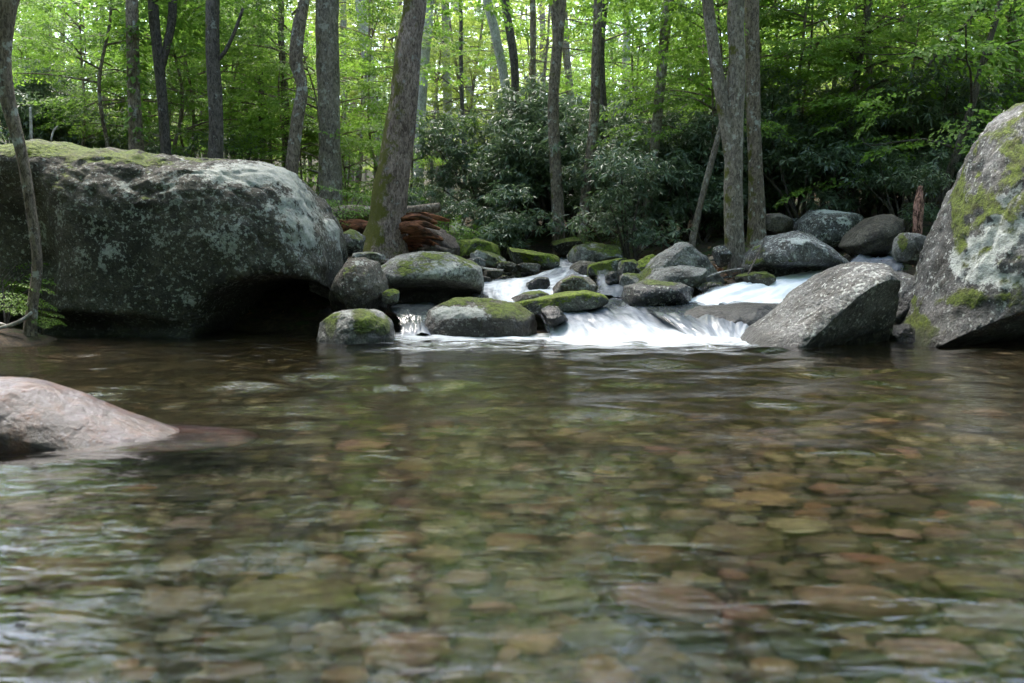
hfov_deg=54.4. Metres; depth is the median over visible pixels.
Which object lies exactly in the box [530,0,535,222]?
slim tree
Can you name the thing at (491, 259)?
rock
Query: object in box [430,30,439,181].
tree
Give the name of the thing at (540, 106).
rhododendron
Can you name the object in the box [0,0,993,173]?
woods
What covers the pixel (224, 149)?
rhododendron
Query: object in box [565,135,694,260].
rhododendron
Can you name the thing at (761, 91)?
rhododendron
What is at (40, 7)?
understory tree
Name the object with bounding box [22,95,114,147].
rhododendron
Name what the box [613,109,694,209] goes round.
rhododendron
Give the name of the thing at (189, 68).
understory tree
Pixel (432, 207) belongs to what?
fallen log
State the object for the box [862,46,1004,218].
rhododendron
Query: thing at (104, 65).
understory tree
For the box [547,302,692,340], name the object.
rapids
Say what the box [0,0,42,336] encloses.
bent sapling
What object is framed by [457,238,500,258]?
rock
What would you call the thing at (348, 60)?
understory tree
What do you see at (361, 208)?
leafy plant
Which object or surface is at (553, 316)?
rock
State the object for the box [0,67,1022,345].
ground
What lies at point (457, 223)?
leafy plant
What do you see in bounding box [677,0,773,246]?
thin leaning tree
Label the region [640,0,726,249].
light trunk tree
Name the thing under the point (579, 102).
rhododendron
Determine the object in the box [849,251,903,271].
rapids
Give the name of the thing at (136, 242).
boulder
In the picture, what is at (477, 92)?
understory tree
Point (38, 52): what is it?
understory tree
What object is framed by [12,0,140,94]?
understory tree
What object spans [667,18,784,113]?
understory tree
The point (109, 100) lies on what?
understory tree
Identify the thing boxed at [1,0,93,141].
understory tree
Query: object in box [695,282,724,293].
rock
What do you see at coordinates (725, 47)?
understory tree
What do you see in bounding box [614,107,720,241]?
rhododendron
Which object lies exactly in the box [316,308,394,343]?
boulder
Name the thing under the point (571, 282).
rock
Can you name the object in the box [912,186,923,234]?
broken snag
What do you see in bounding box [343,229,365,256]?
rock
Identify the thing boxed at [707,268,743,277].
dead stick
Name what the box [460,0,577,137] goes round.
understory tree
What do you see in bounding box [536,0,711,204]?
understory tree
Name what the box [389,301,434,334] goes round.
rapids
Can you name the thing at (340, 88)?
understory tree
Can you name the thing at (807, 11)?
understory tree
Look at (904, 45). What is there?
understory tree
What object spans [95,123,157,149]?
rhododendron
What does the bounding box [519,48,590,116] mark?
understory tree
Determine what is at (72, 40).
understory tree
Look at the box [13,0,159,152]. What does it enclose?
understory tree
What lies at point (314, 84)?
understory tree
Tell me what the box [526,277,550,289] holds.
rock
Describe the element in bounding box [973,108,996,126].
rhododendron
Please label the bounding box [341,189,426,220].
leafy plant
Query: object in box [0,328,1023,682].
water
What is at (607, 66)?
understory tree
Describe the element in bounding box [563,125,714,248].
rhododendron
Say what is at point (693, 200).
rhododendron
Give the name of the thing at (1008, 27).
understory tree
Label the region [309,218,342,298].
boulder
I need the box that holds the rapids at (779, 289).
[690,270,823,304]
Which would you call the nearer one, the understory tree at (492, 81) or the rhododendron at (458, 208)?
the rhododendron at (458, 208)
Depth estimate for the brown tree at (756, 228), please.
14.70 m
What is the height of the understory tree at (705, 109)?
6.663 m
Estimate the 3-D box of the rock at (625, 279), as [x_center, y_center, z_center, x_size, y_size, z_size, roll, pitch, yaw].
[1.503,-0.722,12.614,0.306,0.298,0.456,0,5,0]
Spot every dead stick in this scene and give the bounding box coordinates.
[29,107,58,141]
[480,266,502,270]
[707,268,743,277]
[747,240,763,274]
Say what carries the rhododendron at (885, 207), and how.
on the ground
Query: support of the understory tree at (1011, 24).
on the ground
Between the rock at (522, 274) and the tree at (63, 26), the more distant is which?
the tree at (63, 26)
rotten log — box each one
[339,219,367,233]
[399,212,459,255]
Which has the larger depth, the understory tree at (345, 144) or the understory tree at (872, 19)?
the understory tree at (872, 19)
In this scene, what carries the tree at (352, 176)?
on the ground
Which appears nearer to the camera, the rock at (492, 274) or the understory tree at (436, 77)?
the rock at (492, 274)
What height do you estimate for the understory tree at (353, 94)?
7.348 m
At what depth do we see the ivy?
14.82 m
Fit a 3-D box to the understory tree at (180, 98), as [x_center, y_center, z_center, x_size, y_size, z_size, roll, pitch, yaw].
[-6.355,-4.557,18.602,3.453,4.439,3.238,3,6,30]
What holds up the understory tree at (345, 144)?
on the ground
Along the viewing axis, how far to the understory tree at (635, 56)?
27.48 m
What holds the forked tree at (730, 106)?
on the ground
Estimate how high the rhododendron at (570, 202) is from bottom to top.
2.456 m
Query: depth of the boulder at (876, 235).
12.78 m
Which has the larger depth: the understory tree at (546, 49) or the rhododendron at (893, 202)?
the understory tree at (546, 49)
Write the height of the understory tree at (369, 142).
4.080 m
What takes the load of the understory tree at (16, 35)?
on the ground
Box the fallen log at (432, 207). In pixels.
[331,203,440,219]
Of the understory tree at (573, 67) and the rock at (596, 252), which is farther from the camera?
the understory tree at (573, 67)
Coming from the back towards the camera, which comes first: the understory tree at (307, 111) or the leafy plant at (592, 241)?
the understory tree at (307, 111)
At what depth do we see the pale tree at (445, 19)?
26.39 m
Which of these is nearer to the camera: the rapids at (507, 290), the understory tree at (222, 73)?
the rapids at (507, 290)
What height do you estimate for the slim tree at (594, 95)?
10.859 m
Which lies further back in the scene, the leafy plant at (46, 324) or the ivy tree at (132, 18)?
the ivy tree at (132, 18)
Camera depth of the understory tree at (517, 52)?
38.86 m
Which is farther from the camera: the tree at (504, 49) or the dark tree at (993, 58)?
the tree at (504, 49)
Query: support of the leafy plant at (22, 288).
on the ground
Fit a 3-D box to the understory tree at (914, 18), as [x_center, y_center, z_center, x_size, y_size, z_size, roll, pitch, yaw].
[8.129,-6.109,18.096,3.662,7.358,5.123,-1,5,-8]
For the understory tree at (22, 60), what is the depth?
18.56 m
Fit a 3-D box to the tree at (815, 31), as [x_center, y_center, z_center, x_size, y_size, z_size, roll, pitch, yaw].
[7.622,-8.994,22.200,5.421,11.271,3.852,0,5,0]
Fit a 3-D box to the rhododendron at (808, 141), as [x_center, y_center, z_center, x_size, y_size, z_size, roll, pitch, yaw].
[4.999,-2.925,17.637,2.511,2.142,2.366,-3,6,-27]
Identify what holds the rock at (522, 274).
on the ground
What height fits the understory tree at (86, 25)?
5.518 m
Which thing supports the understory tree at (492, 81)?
on the ground
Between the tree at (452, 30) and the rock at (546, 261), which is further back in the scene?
the tree at (452, 30)
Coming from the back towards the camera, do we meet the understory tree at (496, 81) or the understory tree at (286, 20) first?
the understory tree at (496, 81)
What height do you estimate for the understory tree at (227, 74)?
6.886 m
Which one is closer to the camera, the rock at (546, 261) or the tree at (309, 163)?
the rock at (546, 261)
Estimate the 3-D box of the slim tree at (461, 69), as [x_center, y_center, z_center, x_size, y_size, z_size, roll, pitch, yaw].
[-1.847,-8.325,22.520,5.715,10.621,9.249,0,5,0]
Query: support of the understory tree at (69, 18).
on the ground
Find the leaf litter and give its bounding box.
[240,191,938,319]
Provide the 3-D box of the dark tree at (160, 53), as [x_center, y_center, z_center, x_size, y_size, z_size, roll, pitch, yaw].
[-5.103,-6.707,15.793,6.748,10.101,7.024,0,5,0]
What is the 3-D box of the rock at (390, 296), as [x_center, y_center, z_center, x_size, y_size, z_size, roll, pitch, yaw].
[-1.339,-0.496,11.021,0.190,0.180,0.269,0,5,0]
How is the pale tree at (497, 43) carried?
on the ground
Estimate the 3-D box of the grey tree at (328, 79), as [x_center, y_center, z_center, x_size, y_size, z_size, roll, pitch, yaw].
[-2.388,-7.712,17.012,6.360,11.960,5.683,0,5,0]
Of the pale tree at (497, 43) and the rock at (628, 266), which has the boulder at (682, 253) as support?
the rock at (628, 266)
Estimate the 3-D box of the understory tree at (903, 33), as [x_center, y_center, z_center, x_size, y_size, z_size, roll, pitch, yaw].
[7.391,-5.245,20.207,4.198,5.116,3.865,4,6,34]
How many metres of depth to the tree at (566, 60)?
26.36 m
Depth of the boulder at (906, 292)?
10.31 m
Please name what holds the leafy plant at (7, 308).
on the ground
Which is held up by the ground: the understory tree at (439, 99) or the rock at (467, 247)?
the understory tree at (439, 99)
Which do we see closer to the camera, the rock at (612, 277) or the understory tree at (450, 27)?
the rock at (612, 277)
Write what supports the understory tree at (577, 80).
on the ground
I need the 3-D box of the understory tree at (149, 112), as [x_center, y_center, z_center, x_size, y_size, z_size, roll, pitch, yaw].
[-7.379,-5.003,19.562,4.006,5.149,3.756,-3,6,-33]
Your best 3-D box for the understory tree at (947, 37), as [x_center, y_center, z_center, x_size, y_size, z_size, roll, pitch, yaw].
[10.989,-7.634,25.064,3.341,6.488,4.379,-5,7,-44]
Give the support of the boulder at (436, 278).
on the ground
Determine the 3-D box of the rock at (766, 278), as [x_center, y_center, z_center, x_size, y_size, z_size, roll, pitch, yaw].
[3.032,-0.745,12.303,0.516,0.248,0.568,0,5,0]
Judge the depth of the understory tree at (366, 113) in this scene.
32.81 m
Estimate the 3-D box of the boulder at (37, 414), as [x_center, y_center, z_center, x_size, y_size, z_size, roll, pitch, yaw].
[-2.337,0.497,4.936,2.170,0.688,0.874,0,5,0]
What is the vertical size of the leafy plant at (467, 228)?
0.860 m
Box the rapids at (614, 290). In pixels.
[596,269,623,296]
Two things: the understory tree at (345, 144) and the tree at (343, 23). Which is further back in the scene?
the tree at (343, 23)
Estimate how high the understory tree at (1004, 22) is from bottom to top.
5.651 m
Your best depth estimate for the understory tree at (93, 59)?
18.07 m
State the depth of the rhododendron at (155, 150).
16.79 m
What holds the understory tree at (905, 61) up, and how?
on the ground
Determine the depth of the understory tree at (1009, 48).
16.70 m
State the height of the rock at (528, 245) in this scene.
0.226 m
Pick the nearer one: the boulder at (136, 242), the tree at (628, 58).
the boulder at (136, 242)
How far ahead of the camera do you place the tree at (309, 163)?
29.62 m
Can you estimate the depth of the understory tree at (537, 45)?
37.76 m
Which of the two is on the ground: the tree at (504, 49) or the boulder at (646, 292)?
the tree at (504, 49)
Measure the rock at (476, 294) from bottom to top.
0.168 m
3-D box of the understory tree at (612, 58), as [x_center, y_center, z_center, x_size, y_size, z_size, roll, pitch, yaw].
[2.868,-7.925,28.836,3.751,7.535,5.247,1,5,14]
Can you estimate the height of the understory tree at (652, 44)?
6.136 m
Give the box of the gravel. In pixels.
[693,256,735,297]
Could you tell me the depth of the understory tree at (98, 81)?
16.10 m
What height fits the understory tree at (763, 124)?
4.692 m
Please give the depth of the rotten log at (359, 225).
13.86 m
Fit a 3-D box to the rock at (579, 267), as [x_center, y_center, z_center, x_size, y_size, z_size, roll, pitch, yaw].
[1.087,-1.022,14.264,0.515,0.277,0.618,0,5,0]
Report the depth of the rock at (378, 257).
11.99 m
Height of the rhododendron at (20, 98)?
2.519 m
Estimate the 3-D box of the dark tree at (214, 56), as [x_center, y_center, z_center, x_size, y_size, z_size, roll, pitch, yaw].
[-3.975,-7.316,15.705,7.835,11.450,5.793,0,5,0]
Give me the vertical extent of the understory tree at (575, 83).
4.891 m
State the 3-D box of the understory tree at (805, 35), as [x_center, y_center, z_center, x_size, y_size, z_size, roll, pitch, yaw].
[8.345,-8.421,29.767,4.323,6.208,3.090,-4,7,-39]
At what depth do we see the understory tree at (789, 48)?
26.05 m
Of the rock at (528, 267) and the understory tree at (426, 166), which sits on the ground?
the understory tree at (426, 166)
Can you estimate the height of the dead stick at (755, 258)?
0.431 m
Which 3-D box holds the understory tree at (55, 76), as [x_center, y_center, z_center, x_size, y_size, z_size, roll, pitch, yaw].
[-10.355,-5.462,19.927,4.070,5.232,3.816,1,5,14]
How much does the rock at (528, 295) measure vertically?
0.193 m
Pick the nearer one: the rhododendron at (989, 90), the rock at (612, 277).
the rock at (612, 277)
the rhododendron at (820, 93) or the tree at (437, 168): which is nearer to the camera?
the rhododendron at (820, 93)
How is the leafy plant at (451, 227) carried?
on the ground
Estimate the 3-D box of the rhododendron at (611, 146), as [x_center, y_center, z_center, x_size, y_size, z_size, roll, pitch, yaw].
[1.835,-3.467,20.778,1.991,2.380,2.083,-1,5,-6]
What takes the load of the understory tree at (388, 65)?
on the ground
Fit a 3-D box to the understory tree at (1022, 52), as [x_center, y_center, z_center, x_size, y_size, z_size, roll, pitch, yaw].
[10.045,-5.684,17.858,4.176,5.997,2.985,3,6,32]
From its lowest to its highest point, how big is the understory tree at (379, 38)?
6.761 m
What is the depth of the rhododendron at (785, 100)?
16.06 m
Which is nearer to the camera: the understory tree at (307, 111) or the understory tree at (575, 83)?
the understory tree at (307, 111)
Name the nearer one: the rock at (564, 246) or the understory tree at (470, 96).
the rock at (564, 246)
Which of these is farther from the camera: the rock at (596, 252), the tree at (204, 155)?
the tree at (204, 155)
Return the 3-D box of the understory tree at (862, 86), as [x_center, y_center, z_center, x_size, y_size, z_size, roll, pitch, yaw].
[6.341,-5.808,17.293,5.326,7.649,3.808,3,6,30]
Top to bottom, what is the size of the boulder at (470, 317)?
0.621 m
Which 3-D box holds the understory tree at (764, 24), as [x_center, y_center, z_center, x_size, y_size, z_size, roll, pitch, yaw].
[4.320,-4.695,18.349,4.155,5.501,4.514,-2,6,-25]
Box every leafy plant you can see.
[0,263,55,309]
[0,281,57,323]
[31,310,66,334]
[305,181,345,206]
[327,188,371,225]
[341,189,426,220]
[435,214,479,238]
[437,224,503,255]
[452,214,465,234]
[572,235,623,253]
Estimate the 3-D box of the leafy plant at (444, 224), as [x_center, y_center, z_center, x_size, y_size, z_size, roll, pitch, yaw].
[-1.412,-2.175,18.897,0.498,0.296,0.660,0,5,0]
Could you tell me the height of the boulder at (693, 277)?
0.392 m
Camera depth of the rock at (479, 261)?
13.87 m
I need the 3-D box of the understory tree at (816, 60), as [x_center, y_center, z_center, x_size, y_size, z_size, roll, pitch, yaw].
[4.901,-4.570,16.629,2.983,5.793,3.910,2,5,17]
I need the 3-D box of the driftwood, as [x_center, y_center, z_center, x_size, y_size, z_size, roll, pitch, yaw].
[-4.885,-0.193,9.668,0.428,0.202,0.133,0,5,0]
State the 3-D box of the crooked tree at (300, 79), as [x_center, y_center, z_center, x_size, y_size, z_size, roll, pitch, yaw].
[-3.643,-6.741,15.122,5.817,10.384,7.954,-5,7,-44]
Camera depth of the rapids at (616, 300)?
11.81 m
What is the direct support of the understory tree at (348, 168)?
on the ground
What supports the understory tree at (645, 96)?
on the ground
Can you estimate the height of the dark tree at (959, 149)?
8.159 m
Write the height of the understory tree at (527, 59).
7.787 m
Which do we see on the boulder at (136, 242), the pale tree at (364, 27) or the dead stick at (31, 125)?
the dead stick at (31, 125)
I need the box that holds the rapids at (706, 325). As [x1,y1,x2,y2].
[647,301,775,337]
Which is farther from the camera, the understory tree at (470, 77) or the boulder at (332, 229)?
the understory tree at (470, 77)
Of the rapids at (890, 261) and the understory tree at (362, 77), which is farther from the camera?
the understory tree at (362, 77)
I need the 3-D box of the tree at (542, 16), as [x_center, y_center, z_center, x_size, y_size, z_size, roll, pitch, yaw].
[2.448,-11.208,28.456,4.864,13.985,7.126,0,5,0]
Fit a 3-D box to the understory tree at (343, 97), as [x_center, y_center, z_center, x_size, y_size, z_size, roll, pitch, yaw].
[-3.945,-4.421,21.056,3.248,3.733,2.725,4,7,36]
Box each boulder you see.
[0,139,347,336]
[0,377,178,450]
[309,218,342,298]
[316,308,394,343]
[329,257,388,313]
[381,251,483,305]
[420,297,536,336]
[514,290,608,314]
[621,279,693,305]
[639,242,724,293]
[645,265,707,290]
[684,302,778,325]
[740,262,900,347]
[741,231,848,276]
[766,213,793,234]
[792,209,863,248]
[839,214,904,257]
[891,232,926,265]
[894,271,916,324]
[899,102,1023,346]
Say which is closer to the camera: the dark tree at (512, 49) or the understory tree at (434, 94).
the dark tree at (512, 49)
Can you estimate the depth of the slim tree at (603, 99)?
18.57 m
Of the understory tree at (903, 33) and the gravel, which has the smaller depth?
the gravel
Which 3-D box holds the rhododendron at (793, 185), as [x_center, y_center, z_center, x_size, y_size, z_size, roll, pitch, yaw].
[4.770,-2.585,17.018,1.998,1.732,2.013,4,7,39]
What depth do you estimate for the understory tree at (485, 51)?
42.38 m
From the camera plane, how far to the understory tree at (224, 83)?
26.73 m
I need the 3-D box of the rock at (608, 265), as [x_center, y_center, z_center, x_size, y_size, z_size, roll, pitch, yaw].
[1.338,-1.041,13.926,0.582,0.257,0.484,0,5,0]
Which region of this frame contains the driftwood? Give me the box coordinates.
[0,311,32,329]
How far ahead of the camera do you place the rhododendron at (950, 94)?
18.16 m
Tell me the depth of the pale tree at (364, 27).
24.36 m
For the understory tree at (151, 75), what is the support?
on the ground
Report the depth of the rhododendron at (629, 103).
21.68 m
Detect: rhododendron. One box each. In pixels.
[0,59,95,147]
[0,72,67,144]
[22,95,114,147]
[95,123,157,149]
[144,141,195,156]
[188,130,276,160]
[407,183,483,235]
[410,110,533,229]
[425,95,551,217]
[452,126,568,239]
[462,179,569,261]
[475,80,611,229]
[486,74,645,237]
[487,118,617,237]
[506,96,614,230]
[559,85,641,137]
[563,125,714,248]
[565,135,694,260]
[571,117,642,217]
[609,69,714,136]
[613,97,746,236]
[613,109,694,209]
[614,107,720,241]
[626,130,747,241]
[655,163,744,243]
[664,116,744,228]
[674,132,797,235]
[710,64,854,229]
[723,118,874,218]
[727,60,883,213]
[743,117,842,215]
[746,142,834,217]
[785,104,906,213]
[797,77,895,209]
[800,67,941,210]
[819,62,946,214]
[839,144,962,232]
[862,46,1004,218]
[875,113,946,209]
[890,82,1021,186]
[896,58,1023,165]
[923,67,1002,149]
[951,39,1020,119]
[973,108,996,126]
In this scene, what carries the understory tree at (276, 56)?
on the ground
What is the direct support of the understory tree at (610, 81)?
on the ground
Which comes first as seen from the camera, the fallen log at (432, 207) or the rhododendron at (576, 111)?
the fallen log at (432, 207)
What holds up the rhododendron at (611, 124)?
on the ground
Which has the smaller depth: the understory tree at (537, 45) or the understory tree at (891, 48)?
the understory tree at (891, 48)
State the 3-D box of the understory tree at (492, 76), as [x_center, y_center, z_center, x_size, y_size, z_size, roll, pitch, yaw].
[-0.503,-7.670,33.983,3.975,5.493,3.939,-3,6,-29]
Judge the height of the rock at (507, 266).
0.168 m
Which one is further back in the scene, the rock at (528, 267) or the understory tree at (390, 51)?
the understory tree at (390, 51)
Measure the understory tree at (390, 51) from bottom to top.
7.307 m
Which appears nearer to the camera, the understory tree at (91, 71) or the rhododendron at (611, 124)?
the rhododendron at (611, 124)
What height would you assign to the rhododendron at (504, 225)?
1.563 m
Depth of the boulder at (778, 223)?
14.88 m
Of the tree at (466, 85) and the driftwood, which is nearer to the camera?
the driftwood
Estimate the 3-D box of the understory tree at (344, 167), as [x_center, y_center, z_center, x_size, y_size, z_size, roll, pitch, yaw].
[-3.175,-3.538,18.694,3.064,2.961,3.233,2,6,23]
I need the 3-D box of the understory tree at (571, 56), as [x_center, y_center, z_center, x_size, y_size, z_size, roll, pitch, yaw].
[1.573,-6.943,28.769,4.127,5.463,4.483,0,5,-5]
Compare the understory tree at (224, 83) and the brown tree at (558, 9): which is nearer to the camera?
the brown tree at (558, 9)
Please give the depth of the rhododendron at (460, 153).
17.86 m
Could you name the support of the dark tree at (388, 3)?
on the ground
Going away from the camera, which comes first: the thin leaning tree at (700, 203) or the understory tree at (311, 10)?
the thin leaning tree at (700, 203)
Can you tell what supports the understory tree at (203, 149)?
on the ground
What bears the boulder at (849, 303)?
on the ground
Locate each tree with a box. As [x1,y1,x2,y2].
[0,0,145,139]
[0,9,110,143]
[0,42,104,136]
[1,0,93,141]
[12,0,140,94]
[12,0,173,143]
[12,0,206,147]
[12,0,230,147]
[12,1,83,109]
[12,13,72,94]
[13,0,80,56]
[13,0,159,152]
[13,20,29,43]
[16,6,114,89]
[19,0,296,154]
[19,2,110,84]
[24,1,246,140]
[36,0,309,174]
[37,4,249,152]
[37,6,186,147]
[40,40,259,157]
[46,16,197,141]
[54,9,118,144]
[57,3,207,125]
[60,0,65,57]
[70,22,191,150]
[71,0,291,151]
[76,5,230,123]
[84,0,310,155]
[85,5,256,134]
[87,5,107,116]
[89,0,264,156]
[95,1,227,120]
[97,0,275,154]
[121,11,234,154]
[122,2,317,154]
[125,1,281,154]
[140,6,310,158]
[141,0,315,160]
[150,2,359,134]
[152,2,277,158]
[155,1,317,158]
[161,0,285,158]
[170,19,346,163]
[172,1,367,166]
[174,0,296,156]
[177,26,354,183]
[184,50,316,153]
[201,62,207,157]
[220,1,416,194]
[224,39,362,186]
[229,14,350,164]
[232,0,422,195]
[244,1,315,159]
[250,0,392,156]
[252,3,366,182]
[253,0,385,161]
[255,0,484,174]
[256,0,398,160]
[265,40,380,195]
[269,0,459,203]
[276,77,447,204]
[277,0,289,167]
[285,0,470,197]
[286,80,430,203]
[304,4,398,188]
[311,0,494,139]
[311,15,367,183]
[314,0,484,182]
[315,0,531,206]
[340,0,347,196]
[340,0,520,197]
[340,0,525,170]
[340,5,389,180]
[340,25,500,205]
[341,1,467,162]
[342,89,435,196]
[348,0,480,170]
[349,43,434,170]
[353,0,526,192]
[354,0,399,164]
[363,0,426,262]
[363,14,482,155]
[368,28,470,149]
[391,0,483,85]
[394,0,517,215]
[413,0,433,204]
[425,59,485,177]
[426,1,550,123]
[426,11,494,165]
[427,0,583,144]
[427,21,501,123]
[428,24,493,128]
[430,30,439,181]
[434,0,529,186]
[435,0,590,144]
[441,1,453,204]
[441,1,475,190]
[450,0,653,109]
[452,33,525,140]
[457,28,547,167]
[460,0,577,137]
[464,0,610,110]
[474,29,565,99]
[476,0,693,208]
[476,1,582,127]
[489,0,614,104]
[502,0,524,233]
[519,3,632,101]
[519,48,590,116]
[529,3,631,103]
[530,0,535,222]
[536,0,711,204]
[536,1,591,108]
[537,0,748,276]
[537,50,616,116]
[546,33,619,130]
[548,0,726,257]
[559,0,672,105]
[561,9,664,111]
[562,3,681,125]
[570,1,656,88]
[574,1,682,128]
[574,11,643,104]
[578,0,792,241]
[589,0,865,235]
[599,0,816,234]
[600,0,608,231]
[605,0,769,104]
[607,13,726,122]
[608,0,699,99]
[634,0,802,113]
[635,0,693,113]
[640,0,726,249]
[650,0,899,220]
[667,0,857,93]
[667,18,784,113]
[671,0,888,134]
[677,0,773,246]
[679,10,825,120]
[701,0,887,216]
[701,0,1023,210]
[710,1,875,212]
[719,0,900,209]
[723,0,938,207]
[744,0,1023,208]
[745,0,766,251]
[760,0,959,93]
[760,0,987,197]
[761,0,1022,213]
[762,0,988,216]
[762,1,844,88]
[765,8,823,101]
[784,0,945,85]
[789,0,964,84]
[791,3,841,93]
[797,0,989,198]
[808,0,1017,213]
[813,0,933,88]
[835,0,1023,179]
[862,15,984,198]
[874,0,1023,95]
[874,0,1023,189]
[879,0,1023,190]
[880,11,1023,71]
[883,0,1023,109]
[896,0,1023,138]
[899,1,906,67]
[921,18,1023,75]
[946,1,1023,77]
[966,0,1022,91]
[1003,0,1023,20]
[1003,20,1023,96]
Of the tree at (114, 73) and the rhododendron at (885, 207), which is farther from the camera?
the tree at (114, 73)
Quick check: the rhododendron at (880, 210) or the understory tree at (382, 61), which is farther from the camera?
the understory tree at (382, 61)
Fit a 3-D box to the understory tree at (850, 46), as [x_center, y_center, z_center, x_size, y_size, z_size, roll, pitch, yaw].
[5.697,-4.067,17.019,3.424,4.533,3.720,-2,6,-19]
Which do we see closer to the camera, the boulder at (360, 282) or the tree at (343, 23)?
the boulder at (360, 282)
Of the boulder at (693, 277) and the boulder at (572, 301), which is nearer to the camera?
the boulder at (572, 301)
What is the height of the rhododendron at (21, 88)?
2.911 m
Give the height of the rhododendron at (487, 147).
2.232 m
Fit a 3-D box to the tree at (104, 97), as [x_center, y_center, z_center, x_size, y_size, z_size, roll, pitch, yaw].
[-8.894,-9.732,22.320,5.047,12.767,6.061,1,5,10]
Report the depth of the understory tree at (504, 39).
32.39 m
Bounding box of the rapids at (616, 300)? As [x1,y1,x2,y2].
[605,295,623,305]
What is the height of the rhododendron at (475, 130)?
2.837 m
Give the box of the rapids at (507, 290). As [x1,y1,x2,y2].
[483,268,586,301]
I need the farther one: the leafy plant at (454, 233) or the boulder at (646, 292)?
the leafy plant at (454, 233)
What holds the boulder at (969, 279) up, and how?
on the ground
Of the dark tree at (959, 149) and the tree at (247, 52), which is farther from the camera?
the tree at (247, 52)
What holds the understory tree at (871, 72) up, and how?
on the ground
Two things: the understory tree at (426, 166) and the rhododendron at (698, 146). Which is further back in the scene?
the understory tree at (426, 166)
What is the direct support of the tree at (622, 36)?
on the ground
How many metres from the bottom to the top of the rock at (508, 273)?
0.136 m
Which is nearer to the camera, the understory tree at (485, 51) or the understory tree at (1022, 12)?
the understory tree at (1022, 12)
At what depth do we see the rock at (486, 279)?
13.10 m
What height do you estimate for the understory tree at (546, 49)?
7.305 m
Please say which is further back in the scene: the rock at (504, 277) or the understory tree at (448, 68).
the understory tree at (448, 68)
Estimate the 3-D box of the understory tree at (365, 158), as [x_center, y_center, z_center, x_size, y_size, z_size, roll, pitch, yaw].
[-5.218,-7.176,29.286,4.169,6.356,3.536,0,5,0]
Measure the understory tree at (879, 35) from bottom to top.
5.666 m
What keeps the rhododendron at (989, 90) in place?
on the ground
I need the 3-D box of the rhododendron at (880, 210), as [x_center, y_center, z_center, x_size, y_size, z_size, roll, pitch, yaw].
[6.524,-3.480,17.624,2.494,2.849,2.384,-3,6,-28]
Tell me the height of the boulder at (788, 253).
0.742 m
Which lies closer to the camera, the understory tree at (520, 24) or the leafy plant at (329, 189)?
the leafy plant at (329, 189)
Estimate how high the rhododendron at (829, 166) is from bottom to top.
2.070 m
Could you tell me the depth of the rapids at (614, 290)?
12.46 m
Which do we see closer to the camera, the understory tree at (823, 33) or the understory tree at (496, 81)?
the understory tree at (823, 33)
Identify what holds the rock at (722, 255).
on the ground
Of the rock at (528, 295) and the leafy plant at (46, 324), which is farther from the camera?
the rock at (528, 295)
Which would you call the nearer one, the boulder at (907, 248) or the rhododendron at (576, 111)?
the boulder at (907, 248)
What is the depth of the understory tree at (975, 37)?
17.57 m
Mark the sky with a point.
(297, 0)
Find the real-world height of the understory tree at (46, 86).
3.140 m
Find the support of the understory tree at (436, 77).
on the ground
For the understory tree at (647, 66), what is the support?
on the ground
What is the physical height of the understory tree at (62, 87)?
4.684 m
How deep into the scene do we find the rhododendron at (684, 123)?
17.41 m
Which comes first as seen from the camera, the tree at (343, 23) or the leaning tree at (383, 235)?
the leaning tree at (383, 235)
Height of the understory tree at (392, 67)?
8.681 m
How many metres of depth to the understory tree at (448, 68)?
18.94 m
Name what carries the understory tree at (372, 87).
on the ground
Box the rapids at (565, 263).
[552,257,572,269]
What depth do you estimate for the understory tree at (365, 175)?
40.30 m
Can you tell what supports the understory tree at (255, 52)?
on the ground
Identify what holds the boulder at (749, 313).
on the ground
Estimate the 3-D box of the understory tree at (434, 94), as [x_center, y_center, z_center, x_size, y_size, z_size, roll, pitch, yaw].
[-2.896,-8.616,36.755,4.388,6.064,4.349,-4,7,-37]
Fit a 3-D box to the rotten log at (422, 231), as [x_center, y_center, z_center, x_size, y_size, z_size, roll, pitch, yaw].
[-1.202,-1.436,13.626,0.842,0.644,1.247,-1,5,-15]
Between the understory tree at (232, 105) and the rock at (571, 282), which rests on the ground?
the understory tree at (232, 105)
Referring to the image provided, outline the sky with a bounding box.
[13,0,1001,106]
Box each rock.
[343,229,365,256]
[352,251,384,263]
[382,289,399,304]
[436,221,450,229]
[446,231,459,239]
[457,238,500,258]
[468,257,485,266]
[470,250,505,267]
[470,292,488,297]
[483,269,502,278]
[483,276,491,281]
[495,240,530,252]
[496,261,517,272]
[496,275,509,279]
[503,272,515,275]
[507,247,559,269]
[511,290,548,301]
[517,263,540,272]
[520,272,534,276]
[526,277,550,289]
[540,305,567,326]
[550,237,587,255]
[552,274,596,293]
[566,242,623,262]
[569,260,597,278]
[587,258,626,275]
[605,271,619,284]
[617,259,637,274]
[619,273,642,285]
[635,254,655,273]
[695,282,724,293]
[712,245,731,267]
[734,271,775,285]
[843,254,853,261]
[889,323,915,341]
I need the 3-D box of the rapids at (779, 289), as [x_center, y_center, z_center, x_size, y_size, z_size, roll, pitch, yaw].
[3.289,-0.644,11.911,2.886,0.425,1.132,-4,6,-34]
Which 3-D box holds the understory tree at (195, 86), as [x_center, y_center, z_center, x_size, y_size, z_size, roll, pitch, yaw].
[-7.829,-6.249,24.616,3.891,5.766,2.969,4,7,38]
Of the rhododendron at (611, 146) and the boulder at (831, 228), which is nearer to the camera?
the boulder at (831, 228)
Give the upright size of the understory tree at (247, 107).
4.089 m
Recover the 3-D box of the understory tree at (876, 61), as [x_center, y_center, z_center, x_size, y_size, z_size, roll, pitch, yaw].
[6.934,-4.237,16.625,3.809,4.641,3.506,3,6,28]

